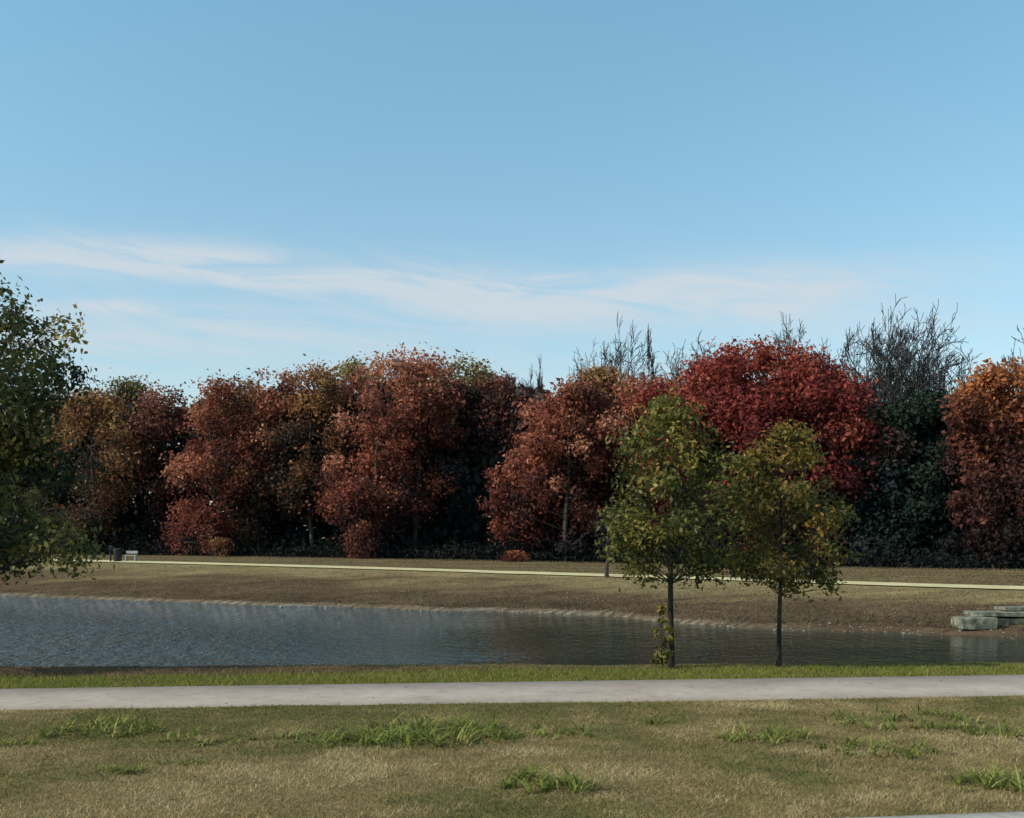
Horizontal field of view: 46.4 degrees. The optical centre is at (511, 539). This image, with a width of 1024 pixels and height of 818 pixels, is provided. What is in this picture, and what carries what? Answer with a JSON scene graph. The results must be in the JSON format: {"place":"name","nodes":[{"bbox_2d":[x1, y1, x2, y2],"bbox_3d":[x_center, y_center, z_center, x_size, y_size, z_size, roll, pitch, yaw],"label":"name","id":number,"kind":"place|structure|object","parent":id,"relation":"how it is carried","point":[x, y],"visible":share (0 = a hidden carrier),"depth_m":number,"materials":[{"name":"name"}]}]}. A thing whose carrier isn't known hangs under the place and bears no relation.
{"place":"outdoors","nodes":[
{"label":"outdoors","id":0,"kind":"place"},
{"bbox_2d":[0,541,1023,817],"bbox_3d":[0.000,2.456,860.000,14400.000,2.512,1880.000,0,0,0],"label":"ground","id":1,"kind":"structure","parent":0,"point":[178,575],"depth_m":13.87,"materials":[{"name":"green plant"}]},
{"bbox_2d":[0,736,46,746],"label":"weed clump","id":2,"kind":"object","parent":1,"relation":"on","point":[29,741],"visible":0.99,"depth_m":11.65,"materials":[{"name":"green plant"}]},
{"bbox_2d":[0,391,104,543],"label":"autumn tree","id":3,"kind":"object","parent":1,"relation":"on","point":[50,499],"visible":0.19,"depth_m":113.16,"materials":[{"name":"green plant"}]},
{"bbox_2d":[0,260,114,584],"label":"edge tree","id":4,"kind":"object","parent":1,"relation":"on","point":[23,447],"visible":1,"depth_m":18.80,"materials":[{"name":"green plant"}]},
{"bbox_2d":[21,380,153,553],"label":"autumn tree","id":5,"kind":"object","parent":1,"relation":"on","point":[82,417],"visible":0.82,"depth_m":106.10,"materials":[{"name":"orange plant"}]},
{"bbox_2d":[29,705,169,737],"bbox_3d":[-4.240,1.883,12.527,1.527,0.222,1.552,0,0,0],"label":"weed clump","id":6,"kind":"object","parent":1,"relation":"on","point":[100,724],"visible":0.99,"depth_m":12.39,"materials":[{"name":"green plant"}]},
{"bbox_2d":[113,548,121,560],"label":"litter bin","id":7,"kind":"object","parent":1,"relation":"on","point":[117,554],"visible":1,"depth_m":77.78,"materials":[{"name":"metal"}]},
{"bbox_2d":[94,759,153,774],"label":"weed clump","id":8,"kind":"object","parent":1,"relation":"on","point":[135,768],"visible":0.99,"depth_m":10.29,"materials":[{"name":"green plant"}]},
{"bbox_2d":[71,375,186,545],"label":"autumn tree","id":9,"kind":"object","parent":1,"relation":"on","point":[129,389],"visible":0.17,"depth_m":113.35,"materials":[{"name":"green plant"}]},
{"bbox_2d":[124,551,137,560],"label":"park bench","id":10,"kind":"object","parent":1,"relation":"on","point":[131,552],"visible":0.91,"depth_m":78.12,"materials":[{"name":"concrete"}]},
{"bbox_2d":[121,379,208,552],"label":"autumn tree","id":11,"kind":"object","parent":1,"relation":"on","point":[154,434],"visible":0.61,"depth_m":108.42,"materials":[{"name":"red plant"}]},
{"bbox_2d":[156,755,203,765],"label":"weed clump","id":12,"kind":"object","parent":1,"relation":"on","point":[189,760],"visible":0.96,"depth_m":10.66,"materials":[{"name":"green plant"}]},
{"bbox_2d":[164,511,217,555],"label":"shrub","id":13,"kind":"object","parent":1,"relation":"on","point":[178,538],"visible":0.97,"depth_m":98.23,"materials":[{"name":"red plant"}]},
{"bbox_2d":[158,723,273,746],"bbox_3d":[-2.947,1.936,12.000,1.255,0.128,1.025,0,0,0],"label":"weed clump","id":14,"kind":"object","parent":1,"relation":"on","point":[202,742],"visible":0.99,"depth_m":11.89,"materials":[{"name":"green plant"}]},
{"bbox_2d":[148,369,285,554],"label":"autumn tree","id":15,"kind":"object","parent":1,"relation":"on","point":[195,474],"visible":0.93,"depth_m":101.64,"materials":[{"name":"red plant"}]},
{"bbox_2d":[207,536,235,556],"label":"shrub","id":16,"kind":"object","parent":1,"relation":"on","point":[220,543],"visible":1,"depth_m":97.01,"materials":[{"name":"orange plant"}]},
{"bbox_2d":[184,368,321,554],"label":"autumn tree","id":17,"kind":"object","parent":1,"relation":"on","point":[247,512],"visible":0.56,"depth_m":103.78,"materials":[{"name":"orange plant"}]},
{"bbox_2d":[244,366,322,545],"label":"autumn tree","id":18,"kind":"object","parent":1,"relation":"on","point":[268,406],"visible":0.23,"depth_m":105.34,"materials":[{"name":"red plant"}]},
{"bbox_2d":[260,354,361,555],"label":"autumn tree","id":19,"kind":"object","parent":1,"relation":"on","point":[294,490],"visible":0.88,"depth_m":101.64,"materials":[{"name":"orange plant"}]},
{"bbox_2d":[271,720,396,748],"bbox_3d":[-1.774,1.914,11.869,1.323,0.181,1.183,0,0,0],"label":"weed clump","id":20,"kind":"object","parent":1,"relation":"on","point":[335,737],"visible":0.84,"depth_m":11.85,"materials":[{"name":"green plant"}]},
{"bbox_2d":[311,351,395,555],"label":"autumn tree","id":21,"kind":"object","parent":1,"relation":"on","point":[346,370],"visible":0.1,"depth_m":104.97,"materials":[{"name":"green plant"}]},
{"bbox_2d":[343,520,378,558],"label":"shrub","id":22,"kind":"object","parent":1,"relation":"on","point":[366,527],"visible":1,"depth_m":91.02,"materials":[{"name":"red plant"}]},
{"bbox_2d":[305,344,453,557],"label":"autumn tree","id":23,"kind":"object","parent":1,"relation":"on","point":[350,497],"visible":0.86,"depth_m":94.36,"materials":[{"name":"red plant"}]},
{"bbox_2d":[373,341,478,557],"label":"autumn tree","id":24,"kind":"object","parent":1,"relation":"on","point":[411,504],"visible":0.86,"depth_m":95.75,"materials":[{"name":"red plant"}]},
{"bbox_2d":[379,375,486,549],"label":"dark tree","id":25,"kind":"object","parent":1,"relation":"on","point":[455,500],"visible":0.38,"depth_m":98.00,"materials":[{"name":"brown plant"}]},
{"bbox_2d":[337,708,534,748],"bbox_3d":[-0.735,1.865,12.126,2.142,0.278,1.954,0,0,0],"label":"weed clump","id":26,"kind":"object","parent":1,"relation":"on","point":[464,727],"visible":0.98,"depth_m":11.99,"materials":[{"name":"green plant"}]},
{"bbox_2d":[427,349,506,523],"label":"autumn tree","id":27,"kind":"object","parent":1,"relation":"on","point":[467,372],"visible":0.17,"depth_m":100.86,"materials":[{"name":"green plant"}]},
{"bbox_2d":[0,376,1013,562],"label":"woodland","id":28,"kind":"object","parent":1,"relation":"on","point":[322,533],"visible":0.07,"depth_m":102.80,"materials":[{"name":"brown plant"}]},
{"bbox_2d":[460,366,553,552],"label":"autumn tree","id":29,"kind":"object","parent":1,"relation":"on","point":[492,407],"visible":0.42,"depth_m":96.74,"materials":[{"name":"red plant"}]},
{"bbox_2d":[0,664,1017,804],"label":"fallen leaves","id":30,"kind":"object","parent":1,"relation":"on","point":[1002,791],"visible":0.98,"depth_m":11.78,"materials":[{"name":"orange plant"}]},
{"bbox_2d":[5,593,1017,638],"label":"shore stones","id":31,"kind":"object","parent":1,"relation":"on","point":[585,612],"visible":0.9,"depth_m":45.51,"materials":[{"name":"grey stone"}]},
{"bbox_2d":[0,553,1023,631],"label":"bank grass","id":32,"kind":"structure","parent":1,"relation":"on","point":[753,604],"depth_m":54.86,"materials":[{"name":"plant"}]},
{"bbox_2d":[0,662,1023,688],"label":"green grass","id":33,"kind":"structure","parent":1,"relation":"on","point":[723,670],"depth_m":17.44,"materials":[{"name":"green plant"}]},
{"bbox_2d":[2,522,1023,568],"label":"undergrowth","id":34,"kind":"object","parent":1,"relation":"on","point":[920,560],"visible":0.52,"depth_m":91.71,"materials":[{"name":"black plant"}]},
{"bbox_2d":[500,549,530,561],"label":"shrub","id":35,"kind":"object","parent":1,"relation":"on","point":[510,555],"visible":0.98,"depth_m":83.90,"materials":[{"name":"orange plant"}]},
{"bbox_2d":[503,359,543,433],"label":"bare tree","id":36,"kind":"object","parent":1,"relation":"on","point":[538,382],"visible":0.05,"depth_m":101.77,"materials":[{"name":"grey plant"}]},
{"bbox_2d":[476,396,589,559],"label":"autumn tree","id":37,"kind":"object","parent":1,"relation":"on","point":[501,524],"visible":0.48,"depth_m":87.82,"materials":[{"name":"red plant"}]},
{"bbox_2d":[486,757,620,793],"bbox_3d":[0.231,1.895,9.706,0.878,0.211,1.223,0,0,-38],"label":"weed clump","id":38,"kind":"object","parent":1,"relation":"on","point":[574,780],"visible":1,"depth_m":9.65,"materials":[{"name":"green plant"}]},
{"bbox_2d":[502,720,611,739],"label":"weed clump","id":39,"kind":"object","parent":1,"relation":"on","point":[541,733],"visible":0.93,"depth_m":12.18,"materials":[{"name":"green plant"}]},
{"bbox_2d":[502,370,636,560],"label":"autumn tree","id":40,"kind":"object","parent":1,"relation":"on","point":[542,447],"visible":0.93,"depth_m":85.60,"materials":[{"name":"red plant"}]},
{"bbox_2d":[558,358,635,547],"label":"autumn tree","id":41,"kind":"object","parent":1,"relation":"on","point":[603,377],"visible":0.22,"depth_m":91.45,"materials":[{"name":"orange plant"}]},
{"bbox_2d":[566,338,627,444],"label":"bare tree","id":42,"kind":"object","parent":1,"relation":"on","point":[593,359],"visible":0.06,"depth_m":99.68,"materials":[{"name":"grey plant"}]},
{"bbox_2d":[590,504,623,577],"bbox_3d":[4.662,0.088,58.163,1.873,3.632,1.640,0,0,-27],"label":"dark sapling","id":43,"kind":"object","parent":1,"relation":"on","point":[602,529],"visible":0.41,"depth_m":58.15,"materials":[{"name":"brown plant"}]},
{"bbox_2d":[576,365,690,543],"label":"autumn tree","id":44,"kind":"object","parent":1,"relation":"on","point":[626,389],"visible":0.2,"depth_m":88.14,"materials":[{"name":"red plant"}]},
{"bbox_2d":[600,311,683,493],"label":"bare tree","id":45,"kind":"object","parent":1,"relation":"on","point":[618,361],"visible":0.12,"depth_m":94.30,"materials":[{"name":"grey plant"}]},
{"bbox_2d":[635,715,679,725],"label":"weed clump","id":46,"kind":"object","parent":1,"relation":"on","point":[647,721],"visible":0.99,"depth_m":12.98,"materials":[{"name":"green plant"}]},
{"bbox_2d":[650,603,675,667],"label":"leafy shoots","id":47,"kind":"object","parent":1,"relation":"on","point":[664,655],"visible":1,"depth_m":18.46,"materials":[{"name":"green plant"}]},
{"bbox_2d":[614,376,737,558],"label":"autumn tree","id":48,"kind":"object","parent":1,"relation":"on","point":[649,394],"visible":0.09,"depth_m":85.00,"materials":[{"name":"red plant"}]},
{"bbox_2d":[591,386,770,666],"bbox_3d":[2.645,-0.169,18.734,2.812,4.436,2.976,0,0,0],"label":"young tree","id":49,"kind":"object","parent":1,"relation":"on","point":[699,514],"visible":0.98,"depth_m":18.51,"materials":[{"name":"green plant"}]},
{"bbox_2d":[646,323,721,448],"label":"bare tree","id":50,"kind":"object","parent":1,"relation":"on","point":[649,357],"visible":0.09,"depth_m":92.97,"materials":[{"name":"grey plant"}]},
{"bbox_2d":[636,343,776,546],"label":"autumn tree","id":51,"kind":"object","parent":1,"relation":"on","point":[691,384],"visible":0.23,"depth_m":81.50,"materials":[{"name":"red plant"}]},
{"bbox_2d":[691,334,831,555],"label":"autumn tree","id":52,"kind":"object","parent":1,"relation":"on","point":[754,410],"visible":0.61,"depth_m":78.64,"materials":[{"name":"red plant"}]},
{"bbox_2d":[708,715,818,745],"bbox_3d":[2.578,1.903,12.052,1.096,0.205,1.114,0,0,27],"label":"weed clump","id":53,"kind":"object","parent":1,"relation":"on","point":[769,731],"visible":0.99,"depth_m":12.00,"materials":[{"name":"green plant"}]},
{"bbox_2d":[730,317,810,452],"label":"bare tree","id":54,"kind":"object","parent":1,"relation":"on","point":[790,351],"visible":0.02,"depth_m":92.36,"materials":[{"name":"grey plant"}]},
{"bbox_2d":[719,416,861,666],"bbox_3d":[4.381,0.057,18.784,2.154,3.982,2.293,0,0,15],"label":"young tree","id":55,"kind":"object","parent":1,"relation":"on","point":[799,454],"visible":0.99,"depth_m":18.53,"materials":[{"name":"green plant"}]},
{"bbox_2d":[734,338,897,563],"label":"autumn tree","id":56,"kind":"object","parent":1,"relation":"on","point":[837,397],"visible":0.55,"depth_m":76.80,"materials":[{"name":"red plant"}]},
{"bbox_2d":[775,311,899,412],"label":"bare tree","id":57,"kind":"object","parent":1,"relation":"on","point":[801,336],"visible":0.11,"depth_m":87.74,"materials":[{"name":"grey plant"}]},
{"bbox_2d":[811,360,876,555],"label":"autumn tree","id":58,"kind":"object","parent":1,"relation":"on","point":[846,378],"visible":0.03,"depth_m":80.10,"materials":[{"name":"red plant"}]},
{"bbox_2d":[810,416,931,565],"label":"dark tree","id":59,"kind":"object","parent":1,"relation":"on","point":[886,465],"visible":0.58,"depth_m":76.40,"materials":[{"name":"green plant"}]},
{"bbox_2d":[805,734,950,759],"bbox_3d":[3.449,1.904,11.312,1.314,0.188,1.082,0,0,0],"label":"weed clump","id":60,"kind":"object","parent":1,"relation":"on","point":[887,746],"visible":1,"depth_m":11.30,"materials":[{"name":"green plant"}]},
{"bbox_2d":[841,321,945,414],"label":"bare tree","id":61,"kind":"object","parent":1,"relation":"on","point":[867,346],"visible":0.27,"depth_m":87.78,"materials":[{"name":"grey plant"}]},
{"bbox_2d":[819,703,986,730],"bbox_3d":[4.255,1.923,13.170,1.913,0.161,1.633,0,0,0],"label":"weed clump","id":62,"kind":"object","parent":1,"relation":"on","point":[892,719],"visible":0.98,"depth_m":13.05,"materials":[{"name":"green plant"}]},
{"bbox_2d":[844,392,968,565],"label":"evergreen tree","id":63,"kind":"object","parent":1,"relation":"on","point":[914,507],"visible":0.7,"depth_m":75.82,"materials":[{"name":"green plant"}]},
{"bbox_2d":[870,294,981,408],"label":"bare tree","id":64,"kind":"object","parent":1,"relation":"on","point":[936,356],"visible":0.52,"depth_m":85.66,"materials":[{"name":"grey plant"}]},
{"bbox_2d":[852,811,1023,817],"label":"kerb","id":65,"kind":"structure","parent":1,"relation":"on","point":[998,815],"depth_m":8.54,"materials":[{"name":"concrete"}]},
{"bbox_2d":[899,378,987,549],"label":"evergreen tree","id":66,"kind":"object","parent":1,"relation":"on","point":[937,404],"visible":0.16,"depth_m":77.58,"materials":[{"name":"green plant"}]},
{"bbox_2d":[931,388,1022,564],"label":"autumn tree","id":67,"kind":"object","parent":1,"relation":"on","point":[953,466],"visible":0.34,"depth_m":73.17,"materials":[{"name":"red plant"}]},
{"bbox_2d":[935,759,1023,793],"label":"weed clump","id":68,"kind":"object","parent":1,"relation":"on","point":[1000,777],"visible":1,"depth_m":9.70,"materials":[{"name":"green plant"}]},
{"bbox_2d":[936,357,1023,567],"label":"autumn tree","id":69,"kind":"object","parent":1,"relation":"on","point":[1006,412],"visible":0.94,"depth_m":70.64,"materials":[{"name":"orange plant"}]},
{"bbox_2d":[951,606,1023,629],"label":"stone ledge","id":70,"kind":"object","parent":1,"relation":"on","point":[985,620],"visible":0.96,"depth_m":36.95,"materials":[{"name":"stone"}]},
{"bbox_2d":[958,718,1023,738],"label":"weed clump","id":71,"kind":"object","parent":1,"relation":"on","point":[984,727],"visible":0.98,"depth_m":12.20,"materials":[{"name":"green plant"}]},
{"bbox_2d":[997,325,1023,396],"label":"bare tree","id":72,"kind":"object","parent":1,"relation":"on","point":[1009,361],"visible":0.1,"depth_m":77.17,"materials":[{"name":"grey plant"}]},
{"bbox_2d":[0,595,1023,666],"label":"water","id":73,"kind":"structure","parent":0,"point":[43,632],"depth_m":34.66,"materials":[{"name":"liquid"}]},
{"bbox_2d":[0,675,1023,709],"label":"concrete path","id":74,"kind":"structure","parent":0,"point":[540,691],"depth_m":15.39,"materials":[{"name":"grey concrete"}]},
{"bbox_2d":[0,0,1023,535],"label":"sky","id":75,"kind":"structure","parent":0,"point":[231,187],"materials":[{"name":"blue"}]},
{"bbox_2d":[53,559,1023,588],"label":"path","id":76,"kind":"structure","parent":0,"point":[728,578],"depth_m":62.05,"materials":[{"name":"concrete"}]},
{"bbox_2d":[109,545,112,560],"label":"marker post","id":77,"kind":"object","parent":76,"relation":"on","point":[110,547],"visible":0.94,"depth_m":77.94,"materials":[{"name":"metal"}]}
]}

